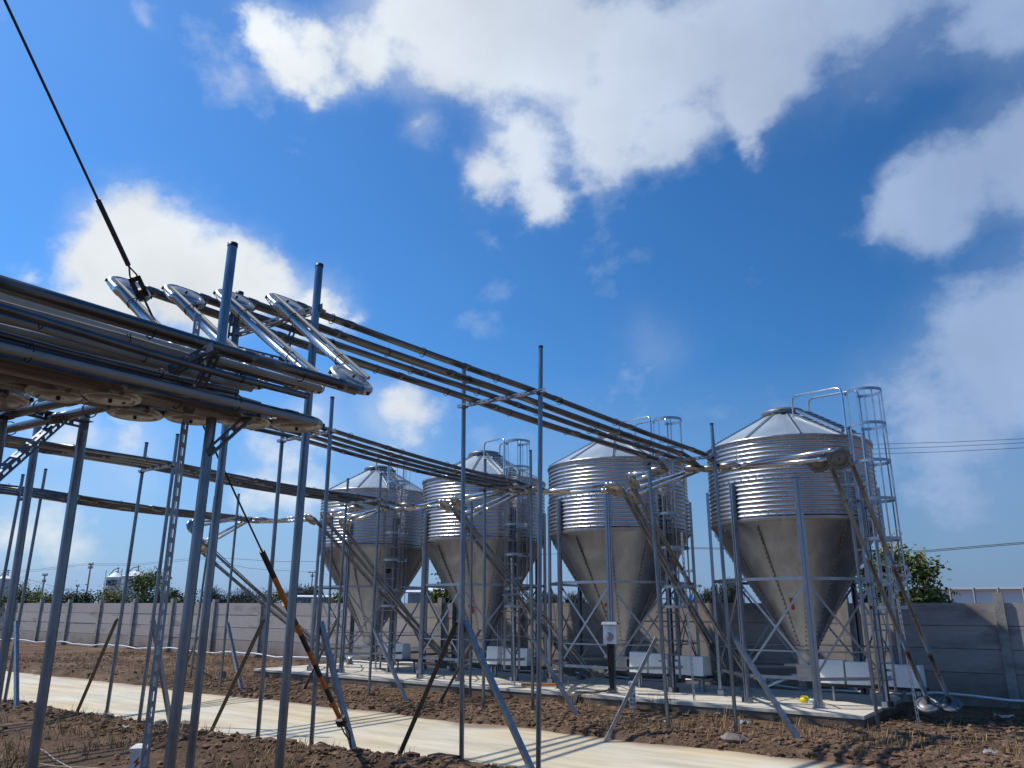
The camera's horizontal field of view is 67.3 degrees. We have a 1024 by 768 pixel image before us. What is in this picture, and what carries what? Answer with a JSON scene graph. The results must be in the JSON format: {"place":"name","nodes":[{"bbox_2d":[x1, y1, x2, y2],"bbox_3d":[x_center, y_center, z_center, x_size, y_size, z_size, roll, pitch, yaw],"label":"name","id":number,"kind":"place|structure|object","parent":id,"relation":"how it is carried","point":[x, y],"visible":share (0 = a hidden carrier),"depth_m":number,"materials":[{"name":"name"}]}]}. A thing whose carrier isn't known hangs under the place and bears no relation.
{"place":"outdoors","nodes":[
{"label":"outdoors","id":0,"kind":"place"},
{"bbox_2d":[2,671,872,767],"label":"road","id":1,"kind":"structure","parent":0,"point":[375,731],"depth_m":10.50,"materials":[{"name":"concrete"}]},
{"bbox_2d":[76,434,179,723],"bbox_3d":[-6.016,3.102,11.985,2.305,4.454,0.554,-8,-18,27],"label":"pipe frame","id":2,"kind":"object","parent":1,"relation":"on","point":[152,633],"visible":0.98,"depth_m":11.60,"materials":[{"name":"metal"}]},
{"bbox_2d":[4,442,391,522],"bbox_3d":[-6.802,0.961,10.793,1.468,0.484,15.170,-9,-19,29],"label":"feed pipe","id":3,"kind":"object","parent":2,"relation":"on","point":[382,509],"visible":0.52,"depth_m":13.26,"materials":[{"name":"metal"}]},
{"bbox_2d":[5,439,441,510],"bbox_3d":[-6.004,0.816,10.452,1.863,0.346,15.505,-10,-19,32],"label":"feed pipe","id":4,"kind":"object","parent":2,"relation":"on","point":[213,475],"visible":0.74,"depth_m":13.02,"materials":[{"name":"metal"}]},
{"bbox_2d":[210,396,356,748],"bbox_3d":[-3.047,2.527,10.081,3.019,4.518,0.423,-12,-20,35],"label":"pipe frame","id":5,"kind":"object","parent":1,"relation":"on","point":[321,628],"visible":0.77,"depth_m":9.60,"materials":[{"name":"metal"}]},
{"bbox_2d":[217,421,509,503],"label":"feed pipe","id":6,"kind":"object","parent":5,"relation":"on","point":[350,453],"visible":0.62,"depth_m":11.80,"materials":[{"name":"metal"}]},
{"bbox_2d":[267,426,525,519],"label":"feed pipe","id":7,"kind":"object","parent":5,"relation":"on","point":[518,491],"visible":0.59,"depth_m":12.04,"materials":[{"name":"metal"}]},
{"bbox_2d":[321,427,608,493],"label":"feed pipe","id":8,"kind":"object","parent":5,"relation":"on","point":[387,447],"visible":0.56,"depth_m":11.59,"materials":[{"name":"metal"}]},
{"bbox_2d":[398,345,545,767],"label":"pipe frame","id":9,"kind":"object","parent":1,"relation":"on","point":[465,627],"visible":0.9,"depth_m":8.32,"materials":[{"name":"metal"}]},
{"bbox_2d":[0,284,704,494],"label":"feed pipe","id":10,"kind":"object","parent":9,"relation":"on","point":[189,303],"visible":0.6,"depth_m":7.72,"materials":[{"name":"metal"}]},
{"bbox_2d":[0,641,1023,767],"bbox_3d":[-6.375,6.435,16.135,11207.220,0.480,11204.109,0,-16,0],"label":"ground","id":11,"kind":"structure","parent":0,"point":[158,754],"depth_m":10.66,"materials":[{"name":"brown soil"}]},
{"bbox_2d":[0,576,42,630],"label":"tree","id":12,"kind":"object","parent":11,"relation":"on","point":[19,594],"visible":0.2,"depth_m":37.21,"materials":[{"name":"green plant"}]},
{"bbox_2d":[0,400,43,706],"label":"pipe frame","id":13,"kind":"object","parent":11,"relation":"on","point":[16,566],"visible":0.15,"depth_m":6.26,"materials":[{"name":"metal"}]},
{"bbox_2d":[0,468,47,706],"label":"pipe frame","id":14,"kind":"object","parent":11,"relation":"on","point":[15,654],"visible":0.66,"depth_m":12.96,"materials":[{"name":"metal"}]},
{"bbox_2d":[0,490,234,525],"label":"feed pipe","id":15,"kind":"object","parent":14,"relation":"on","point":[49,498],"visible":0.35,"depth_m":14.65,"materials":[{"name":"metal"}]},
{"bbox_2d":[0,486,305,523],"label":"feed pipe","id":16,"kind":"object","parent":14,"relation":"on","point":[127,506],"visible":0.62,"depth_m":15.14,"materials":[{"name":"metal"}]},
{"bbox_2d":[0,483,306,521],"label":"feed pipe","id":17,"kind":"object","parent":14,"relation":"on","point":[121,502],"visible":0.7,"depth_m":15.12,"materials":[{"name":"metal"}]},
{"bbox_2d":[12,583,52,632],"bbox_3d":[-22.033,10.912,36.376,2.782,3.180,2.892,8,-18,-25],"label":"tree","id":18,"kind":"object","parent":11,"relation":"on","point":[38,596],"visible":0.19,"depth_m":36.23,"materials":[{"name":"green plant"}]},
{"bbox_2d":[0,406,93,767],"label":"pipe frame","id":19,"kind":"object","parent":11,"relation":"on","point":[53,626],"visible":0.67,"depth_m":4.85,"materials":[{"name":"metal"}]},
{"bbox_2d":[0,388,33,411],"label":"feed pipe","id":20,"kind":"object","parent":19,"relation":"on","point":[10,400],"visible":0.96,"depth_m":4.35,"materials":[{"name":"metal"}]},
{"bbox_2d":[0,374,88,419],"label":"feed pipe","id":21,"kind":"object","parent":19,"relation":"on","point":[52,397],"visible":0.73,"depth_m":4.25,"materials":[{"name":"metal"}]},
{"bbox_2d":[0,379,163,421],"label":"feed pipe","id":22,"kind":"object","parent":21,"relation":"on","point":[140,413],"visible":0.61,"depth_m":4.64,"materials":[{"name":"metal"}]},
{"bbox_2d":[0,364,142,434],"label":"feed pipe","id":23,"kind":"object","parent":19,"relation":"on","point":[114,399],"visible":0.78,"depth_m":4.32,"materials":[{"name":"metal"}]},
{"bbox_2d":[48,580,103,602],"bbox_3d":[-20.563,10.916,36.320,3.116,3.128,3.515,0,-16,0],"label":"tree","id":24,"kind":"object","parent":11,"relation":"on","point":[83,598],"visible":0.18,"depth_m":35.84,"materials":[{"name":"green plant"}]},
{"bbox_2d":[103,568,122,597],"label":"silo","id":25,"kind":"object","parent":11,"relation":"on","point":[113,578],"visible":0.32,"depth_m":90.16,"materials":[{"name":"metal"}]},
{"bbox_2d":[86,575,142,602],"bbox_3d":[-18.873,10.688,36.019,3.505,3.414,3.136,0,-16,0],"label":"tree","id":26,"kind":"object","parent":11,"relation":"on","point":[109,595],"visible":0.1,"depth_m":35.65,"materials":[{"name":"green plant"}]},
{"bbox_2d":[118,566,145,601],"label":"silo","id":27,"kind":"object","parent":11,"relation":"on","point":[130,575],"visible":0.13,"depth_m":86.41,"materials":[{"name":"metal"}]},
{"bbox_2d":[129,743,147,767],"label":"cable marker","id":28,"kind":"object","parent":11,"relation":"on","point":[135,750],"visible":0.73,"depth_m":6.95,"materials":[{"name":"white paint"}]},
{"bbox_2d":[113,566,180,602],"bbox_3d":[-17.554,10.549,36.675,3.425,4.083,4.007,5,-17,-15],"label":"tree","id":29,"kind":"object","parent":11,"relation":"on","point":[146,582],"visible":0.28,"depth_m":36.43,"materials":[{"name":"green plant"}]},
{"bbox_2d":[150,587,199,602],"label":"tree","id":30,"kind":"object","parent":11,"relation":"on","point":[177,594],"visible":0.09,"depth_m":40.12,"materials":[{"name":"green plant"}]},
{"bbox_2d":[3,0,351,748],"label":"guy wire","id":31,"kind":"object","parent":11,"relation":"attached to","point":[341,722],"visible":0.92,"depth_m":5.56,"materials":[{"name":"black metal"}]},
{"bbox_2d":[140,241,251,767],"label":"pipe frame","id":32,"kind":"object","parent":11,"relation":"on","point":[209,450],"visible":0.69,"depth_m":4.54,"materials":[{"name":"metal"}]},
{"bbox_2d":[0,300,210,364],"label":"conduit pipe","id":33,"kind":"object","parent":32,"relation":"on","point":[129,338],"visible":0.56,"depth_m":4.02,"materials":[{"name":"grey metal"}]},
{"bbox_2d":[0,370,217,425],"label":"feed pipe","id":34,"kind":"object","parent":32,"relation":"on","point":[178,416],"visible":0.45,"depth_m":4.63,"materials":[{"name":"metal"}]},
{"bbox_2d":[0,315,223,383],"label":"conduit pipe","id":35,"kind":"object","parent":32,"relation":"attached to","point":[76,339],"visible":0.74,"depth_m":4.05,"materials":[{"name":"grey metal"}]},
{"bbox_2d":[0,323,253,391],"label":"conduit pipe","id":36,"kind":"object","parent":32,"relation":"attached to","point":[45,338],"visible":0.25,"depth_m":4.16,"materials":[{"name":"grey metal"}]},
{"bbox_2d":[0,353,271,428],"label":"feed pipe","id":37,"kind":"object","parent":32,"relation":"on","point":[226,416],"visible":0.8,"depth_m":4.33,"materials":[{"name":"metal"}]},
{"bbox_2d":[0,330,238,394],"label":"conduit pipe","id":38,"kind":"object","parent":37,"relation":"on","point":[93,358],"visible":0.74,"depth_m":4.19,"materials":[{"name":"metal"}]},
{"bbox_2d":[0,338,324,432],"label":"feed pipe","id":39,"kind":"object","parent":37,"relation":"on","point":[287,420],"visible":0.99,"depth_m":4.15,"materials":[{"name":"metal"}]},
{"bbox_2d":[0,303,309,398],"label":"conduit pipe","id":40,"kind":"object","parent":32,"relation":"attached to","point":[39,320],"visible":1,"depth_m":3.97,"materials":[{"name":"metal"}]},
{"bbox_2d":[90,276,668,480],"bbox_3d":[-1.595,0.026,7.056,1.395,1.145,14.158,-10,-19,32],"label":"feed pipe","id":41,"kind":"object","parent":32,"relation":"on","point":[121,288],"visible":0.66,"depth_m":8.02,"materials":[{"name":"metal"}]},
{"bbox_2d":[188,494,242,689],"bbox_3d":[-7.565,5.160,19.073,0.622,4.505,8.178,9,-19,-28],"label":"pipe frame","id":42,"kind":"object","parent":11,"relation":"on","point":[227,628],"visible":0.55,"depth_m":16.40,"materials":[{"name":"metal"}]},
{"bbox_2d":[0,487,251,539],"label":"feed pipe","id":43,"kind":"object","parent":42,"relation":"on","point":[85,502],"visible":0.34,"depth_m":15.02,"materials":[{"name":"metal"}]},
{"bbox_2d":[197,585,242,602],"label":"tree","id":44,"kind":"object","parent":11,"relation":"on","point":[220,597],"visible":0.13,"depth_m":54.30,"materials":[{"name":"green plant"}]},
{"bbox_2d":[222,583,265,602],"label":"tree","id":45,"kind":"object","parent":11,"relation":"on","point":[246,598],"visible":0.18,"depth_m":56.63,"materials":[{"name":"green plant"}]},
{"bbox_2d":[185,263,325,767],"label":"pipe frame","id":46,"kind":"object","parent":11,"relation":"on","point":[316,309],"visible":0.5,"depth_m":5.77,"materials":[{"name":"metal"}]},
{"bbox_2d":[0,289,806,471],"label":"feed pipe","id":47,"kind":"object","parent":46,"relation":"on","point":[242,308],"visible":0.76,"depth_m":6.13,"materials":[{"name":"metal"}]},
{"bbox_2d":[0,275,826,469],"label":"feed pipe","id":48,"kind":"object","parent":46,"relation":"on","point":[344,376],"visible":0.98,"depth_m":5.19,"materials":[{"name":"metal"}]},
{"bbox_2d":[739,447,963,713],"bbox_3d":[5.222,2.944,11.445,3.549,3.744,1.172,9,-18,-27],"label":"riser pipe","id":49,"kind":"object","parent":48,"relation":"attached to","point":[839,457],"visible":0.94,"depth_m":11.33,"materials":[{"name":"metal"}]},
{"bbox_2d":[284,583,318,594],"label":"tree","id":50,"kind":"object","parent":11,"relation":"on","point":[307,590],"visible":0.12,"depth_m":53.95,"materials":[{"name":"green plant"}]},
{"bbox_2d":[297,595,334,602],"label":"shed","id":51,"kind":"structure","parent":11,"relation":"on","point":[304,598],"depth_m":44.72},
{"bbox_2d":[303,473,408,700],"bbox_3d":[-3.114,4.074,15.150,3.564,4.512,0.285,-14,-22,41],"label":"pipe frame","id":52,"kind":"object","parent":11,"relation":"on","point":[374,631],"visible":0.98,"depth_m":14.92,"materials":[{"name":"metal"}]},
{"bbox_2d":[4,445,364,516],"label":"feed pipe","id":53,"kind":"object","parent":52,"relation":"on","point":[355,507],"visible":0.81,"depth_m":13.26,"materials":[{"name":"metal"}]},
{"bbox_2d":[5,435,433,507],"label":"feed pipe","id":54,"kind":"object","parent":52,"relation":"on","point":[72,448],"visible":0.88,"depth_m":12.20,"materials":[{"name":"metal"}]},
{"bbox_2d":[405,588,444,602],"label":"shed","id":55,"kind":"structure","parent":11,"relation":"on","point":[414,596],"depth_m":43.03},
{"bbox_2d":[428,573,451,602],"bbox_3d":[-2.474,8.393,28.633,2.015,3.864,2.028,0,-16,0],"label":"tree","id":56,"kind":"object","parent":11,"relation":"on","point":[436,594],"visible":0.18,"depth_m":28.39,"materials":[{"name":"green plant"}]},
{"bbox_2d":[465,497,529,697],"bbox_3d":[-0.299,4.298,15.155,1.483,4.094,0.352,10,-19,-30],"label":"riser support","id":57,"kind":"object","parent":11,"relation":"on","point":[471,540],"visible":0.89,"depth_m":15.19,"materials":[{"name":"metal"}]},
{"bbox_2d":[438,450,578,714],"bbox_3d":[-0.232,3.449,13.249,3.029,4.674,0.617,-10,-19,31],"label":"pipe frame","id":58,"kind":"object","parent":11,"relation":"on","point":[554,676],"visible":0.97,"depth_m":13.11,"materials":[{"name":"metal"}]},
{"bbox_2d":[311,431,606,494],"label":"feed pipe","id":59,"kind":"object","parent":58,"relation":"on","point":[373,449],"visible":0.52,"depth_m":12.02,"materials":[{"name":"metal"}]},
{"bbox_2d":[0,592,1023,708],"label":"boundary wall","id":60,"kind":"structure","parent":11,"relation":"on","point":[976,648],"depth_m":16.84,"materials":[{"name":"concrete"}]},
{"bbox_2d":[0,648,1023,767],"bbox_3d":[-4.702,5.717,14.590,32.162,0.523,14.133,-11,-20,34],"label":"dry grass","id":61,"kind":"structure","parent":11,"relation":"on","point":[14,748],"depth_m":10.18,"materials":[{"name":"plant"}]},
{"bbox_2d":[0,638,1023,702],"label":"water pipe","id":62,"kind":"object","parent":11,"relation":"on","point":[929,693],"visible":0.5,"depth_m":16.88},
{"bbox_2d":[254,671,905,727],"bbox_3d":[0.254,6.471,16.158,14.076,0.352,3.106,-11,-20,34],"label":"slab foundation","id":63,"kind":"object","parent":11,"relation":"on","point":[816,720],"visible":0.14,"depth_m":12.99,"materials":[{"name":"concrete"}]},
{"bbox_2d":[254,662,900,719],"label":"concrete slab","id":64,"kind":"structure","parent":63,"relation":"on","point":[854,706],"depth_m":14.21,"materials":[{"name":"concrete"}]},
{"bbox_2d":[325,517,382,684],"bbox_3d":[-3.682,5.181,17.932,0.509,3.926,2.288,-6,-17,19],"label":"riser support","id":65,"kind":"object","parent":64,"relation":"on","point":[329,599],"visible":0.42,"depth_m":17.25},
{"bbox_2d":[305,455,428,672],"bbox_3d":[-3.597,4.561,19.861,3.075,5.258,3.516,0,-16,0],"label":"feed silo","id":66,"kind":"object","parent":64,"relation":"on","point":[399,563],"visible":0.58,"depth_m":19.12,"materials":[{"name":"metal"}]},
{"bbox_2d":[186,519,358,661],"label":"riser pipe","id":67,"kind":"object","parent":66,"relation":"attached to","point":[189,525],"visible":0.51,"depth_m":18.66,"materials":[{"name":"metal"}]},
{"bbox_2d":[201,522,352,657],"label":"riser pipe","id":68,"kind":"object","parent":66,"relation":"attached to","point":[227,574],"visible":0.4,"depth_m":20.07,"materials":[{"name":"metal"}]},
{"bbox_2d":[258,513,446,666],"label":"riser pipe","id":69,"kind":"object","parent":66,"relation":"attached to","point":[311,519],"visible":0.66,"depth_m":17.95,"materials":[{"name":"metal"}]},
{"bbox_2d":[367,657,425,671],"bbox_3d":[-2.828,6.827,18.722,1.660,0.277,0.320,-11,-20,34],"label":"cover stand","id":70,"kind":"object","parent":64,"relation":"on","point":[407,660],"visible":0.6,"depth_m":18.51,"materials":[{"name":"grey metal"}]},
{"bbox_2d":[393,643,410,658],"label":"cover box","id":71,"kind":"object","parent":70,"relation":"on","point":[404,649],"visible":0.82,"depth_m":18.59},
{"bbox_2d":[416,438,548,681],"bbox_3d":[-0.681,3.982,17.830,3.075,5.258,3.516,0,-16,0],"label":"feed silo","id":72,"kind":"object","parent":64,"relation":"on","point":[508,527],"visible":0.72,"depth_m":17.10,"materials":[{"name":"metal"}]},
{"bbox_2d":[320,508,472,669],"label":"riser pipe","id":73,"kind":"object","parent":72,"relation":"attached to","point":[387,591],"visible":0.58,"depth_m":17.71,"materials":[{"name":"metal"}]},
{"bbox_2d":[338,509,472,668],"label":"riser pipe","id":74,"kind":"object","parent":72,"relation":"attached to","point":[349,535],"visible":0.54,"depth_m":17.65,"materials":[{"name":"metal"}]},
{"bbox_2d":[403,499,575,674],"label":"riser pipe","id":75,"kind":"object","parent":72,"relation":"attached to","point":[445,505],"visible":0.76,"depth_m":15.68,"materials":[{"name":"metal"}]},
{"bbox_2d":[488,664,546,680],"bbox_3d":[0.087,6.248,16.691,1.660,0.277,0.320,-11,-20,34],"label":"cover stand","id":76,"kind":"object","parent":64,"relation":"on","point":[495,666],"visible":0.47,"depth_m":16.74,"materials":[{"name":"grey metal"}]},
{"bbox_2d":[486,646,502,664],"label":"cover box","id":77,"kind":"object","parent":76,"relation":"on","point":[494,652],"visible":0.82,"depth_m":16.96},
{"bbox_2d":[502,648,530,665],"bbox_3d":[0.132,5.933,16.738,0.660,0.350,0.300,-11,-20,34],"label":"cover box","id":78,"kind":"object","parent":76,"relation":"on","point":[525,653],"visible":0.64,"depth_m":16.54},
{"bbox_2d":[547,416,700,693],"bbox_3d":[2.234,3.403,15.799,3.075,5.258,3.516,0,-16,0],"label":"feed silo","id":79,"kind":"object","parent":64,"relation":"on","point":[604,549],"visible":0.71,"depth_m":15.07,"materials":[{"name":"metal"}]},
{"bbox_2d":[450,491,607,679],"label":"riser pipe","id":80,"kind":"object","parent":79,"relation":"attached to","point":[598,674],"visible":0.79,"depth_m":15.66,"materials":[{"name":"metal"}]},
{"bbox_2d":[459,493,607,677],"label":"riser pipe","id":81,"kind":"object","parent":79,"relation":"attached to","point":[584,672],"visible":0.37,"depth_m":16.10,"materials":[{"name":"metal"}]},
{"bbox_2d":[601,622,617,643],"bbox_3d":[1.792,4.547,14.054,0.292,0.385,0.198,-4,-17,15],"label":"control box","id":82,"kind":"object","parent":79,"relation":"attached to","point":[609,632],"visible":1,"depth_m":13.99,"materials":[{"name":"metal"}]},
{"bbox_2d":[571,644,614,702],"bbox_3d":[1.414,5.254,13.855,0.894,1.117,0.217,4,-17,-11],"label":"cable bundle","id":83,"kind":"object","parent":82,"relation":"hanging from","point":[610,658],"visible":0.81,"depth_m":13.91,"materials":[{"name":"black rubber"}]},
{"bbox_2d":[533,481,729,683],"bbox_3d":[2.330,3.804,14.314,3.603,3.470,2.010,16,-22,-43],"label":"riser pipe","id":84,"kind":"object","parent":79,"relation":"attached to","point":[615,489],"visible":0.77,"depth_m":13.50,"materials":[{"name":"metal"}]},
{"bbox_2d":[626,672,713,691],"bbox_3d":[3.003,5.669,14.660,1.660,0.277,0.320,-11,-20,34],"label":"cover stand","id":85,"kind":"object","parent":64,"relation":"on","point":[640,681],"visible":0.8,"depth_m":14.54,"materials":[{"name":"grey metal"}]},
{"bbox_2d":[629,651,652,672],"bbox_3d":[2.541,5.445,15.063,0.390,0.370,0.300,-13,-21,39],"label":"cover box","id":86,"kind":"object","parent":85,"relation":"on","point":[636,658],"visible":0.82,"depth_m":14.98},
{"bbox_2d":[649,653,669,673],"bbox_3d":[2.869,5.390,14.831,0.380,0.350,0.300,-10,-19,32],"label":"cover box","id":87,"kind":"object","parent":85,"relation":"on","point":[654,658],"visible":0.5,"depth_m":14.74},
{"bbox_2d":[675,655,710,675],"bbox_3d":[3.396,5.295,14.462,0.600,0.330,0.300,-15,-22,42],"label":"cover box","id":88,"kind":"object","parent":85,"relation":"on","point":[701,666],"visible":0.73,"depth_m":14.31,"materials":[{"name":"metal"}]},
{"bbox_2d":[672,532,701,700],"bbox_3d":[3.029,4.120,13.134,0.492,3.134,0.093,-3,-17,12],"label":"riser support","id":89,"kind":"object","parent":64,"relation":"on","point":[685,605],"visible":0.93,"depth_m":13.25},
{"bbox_2d":[706,386,910,708],"bbox_3d":[5.150,2.825,13.768,3.075,5.258,3.516,0,-16,0],"label":"feed silo","id":90,"kind":"object","parent":64,"relation":"on","point":[787,539],"visible":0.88,"depth_m":13.03,"materials":[{"name":"metal"}]},
{"bbox_2d":[625,471,796,689],"bbox_3d":[3.307,3.409,13.129,3.602,3.604,1.018,13,-21,-37],"label":"riser pipe","id":91,"kind":"object","parent":90,"relation":"attached to","point":[634,485],"visible":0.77,"depth_m":13.42,"materials":[{"name":"metal"}]},
{"bbox_2d":[626,471,796,687],"bbox_3d":[3.244,3.524,13.310,1.880,3.489,3.499,-14,-22,41],"label":"riser pipe","id":92,"kind":"object","parent":90,"relation":"attached to","point":[738,680],"visible":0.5,"depth_m":13.96,"materials":[{"name":"metal"}]},
{"bbox_2d":[821,683,928,703],"bbox_3d":[5.918,5.091,12.629,1.660,0.277,0.320,-11,-20,34],"label":"cover stand","id":93,"kind":"object","parent":64,"relation":"on","point":[861,686],"visible":0.57,"depth_m":12.63,"materials":[{"name":"grey metal"}]},
{"bbox_2d":[819,659,846,683],"bbox_3d":[5.457,4.867,13.032,0.390,0.370,0.300,-13,-21,37],"label":"cover box","id":94,"kind":"object","parent":93,"relation":"on","point":[833,668],"visible":0.73,"depth_m":12.92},
{"bbox_2d":[845,661,870,685],"bbox_3d":[5.785,4.811,12.800,0.380,0.350,0.300,-10,-19,31],"label":"cover box","id":95,"kind":"object","parent":93,"relation":"on","point":[856,669],"visible":0.68,"depth_m":12.70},
{"bbox_2d":[879,664,926,688],"bbox_3d":[6.311,4.716,12.431,0.600,0.330,0.300,-14,-21,40],"label":"cover box","id":96,"kind":"object","parent":93,"relation":"on","point":[902,675],"visible":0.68,"depth_m":12.30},
{"bbox_2d":[628,681,635,708],"bbox_3d":[2.020,5.324,12.887,0.122,0.635,0.122,-2,-16,7],"label":"cable marker","id":97,"kind":"object","parent":11,"relation":"on","point":[632,700],"visible":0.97,"depth_m":12.85,"materials":[{"name":"white paint"}]},
{"bbox_2d":[603,423,800,742],"bbox_3d":[2.483,2.719,10.557,2.630,4.592,0.710,-3,-17,10],"label":"pipe frame","id":98,"kind":"object","parent":11,"relation":"on","point":[766,688],"visible":0.98,"depth_m":10.60,"materials":[{"name":"metal"}]},
{"bbox_2d":[692,576,749,602],"bbox_3d":[9.098,10.071,33.427,2.887,3.425,2.749,14,-21,-38],"label":"tree","id":99,"kind":"object","parent":11,"relation":"on","point":[731,592],"visible":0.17,"depth_m":33.16,"materials":[{"name":"green plant"}]},
{"bbox_2d":[720,732,747,743],"bbox_3d":[2.806,4.505,9.697,0.346,0.238,0.415,0,-16,0],"label":"rock","id":100,"kind":"object","parent":11,"relation":"on","point":[730,738],"visible":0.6,"depth_m":9.55,"materials":[{"name":"stone"}]},
{"bbox_2d":[828,467,920,728],"bbox_3d":[5.505,3.284,11.525,1.184,4.120,0.453,8,-18,-26],"label":"riser support","id":101,"kind":"object","parent":11,"relation":"on","point":[848,496],"visible":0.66,"depth_m":11.49,"materials":[{"name":"metal"}]},
{"bbox_2d":[721,450,940,714],"bbox_3d":[5.043,2.983,11.595,3.629,3.750,1.066,7,-18,-22],"label":"riser pipe","id":102,"kind":"object","parent":101,"relation":"attached to","point":[926,704],"visible":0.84,"depth_m":11.42,"materials":[{"name":"metal"}]},
{"bbox_2d":[857,528,960,602],"bbox_3d":[9.267,5.311,17.966,2.376,3.897,2.518,-6,-17,19],"label":"tree","id":103,"kind":"object","parent":11,"relation":"on","point":[925,593],"visible":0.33,"depth_m":17.90,"materials":[{"name":"green plant"}]},
{"bbox_2d":[931,587,1023,602],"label":"greenhouse","id":104,"kind":"object","parent":11,"relation":"on","point":[984,594],"visible":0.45,"depth_m":31.41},
{"bbox_2d":[0,0,1023,602],"label":"sky","id":105,"kind":"structure","parent":0,"point":[701,213],"materials":[{"name":"blue"}]},
{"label":"utility pole","id":106,"kind":"object","parent":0,"visible":0},
{"bbox_2d":[216,542,1023,561],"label":"power line","id":107,"kind":"object","parent":106,"relation":"attached to","point":[694,547],"visible":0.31,"depth_m":51.62,"materials":[{"name":"metal"}]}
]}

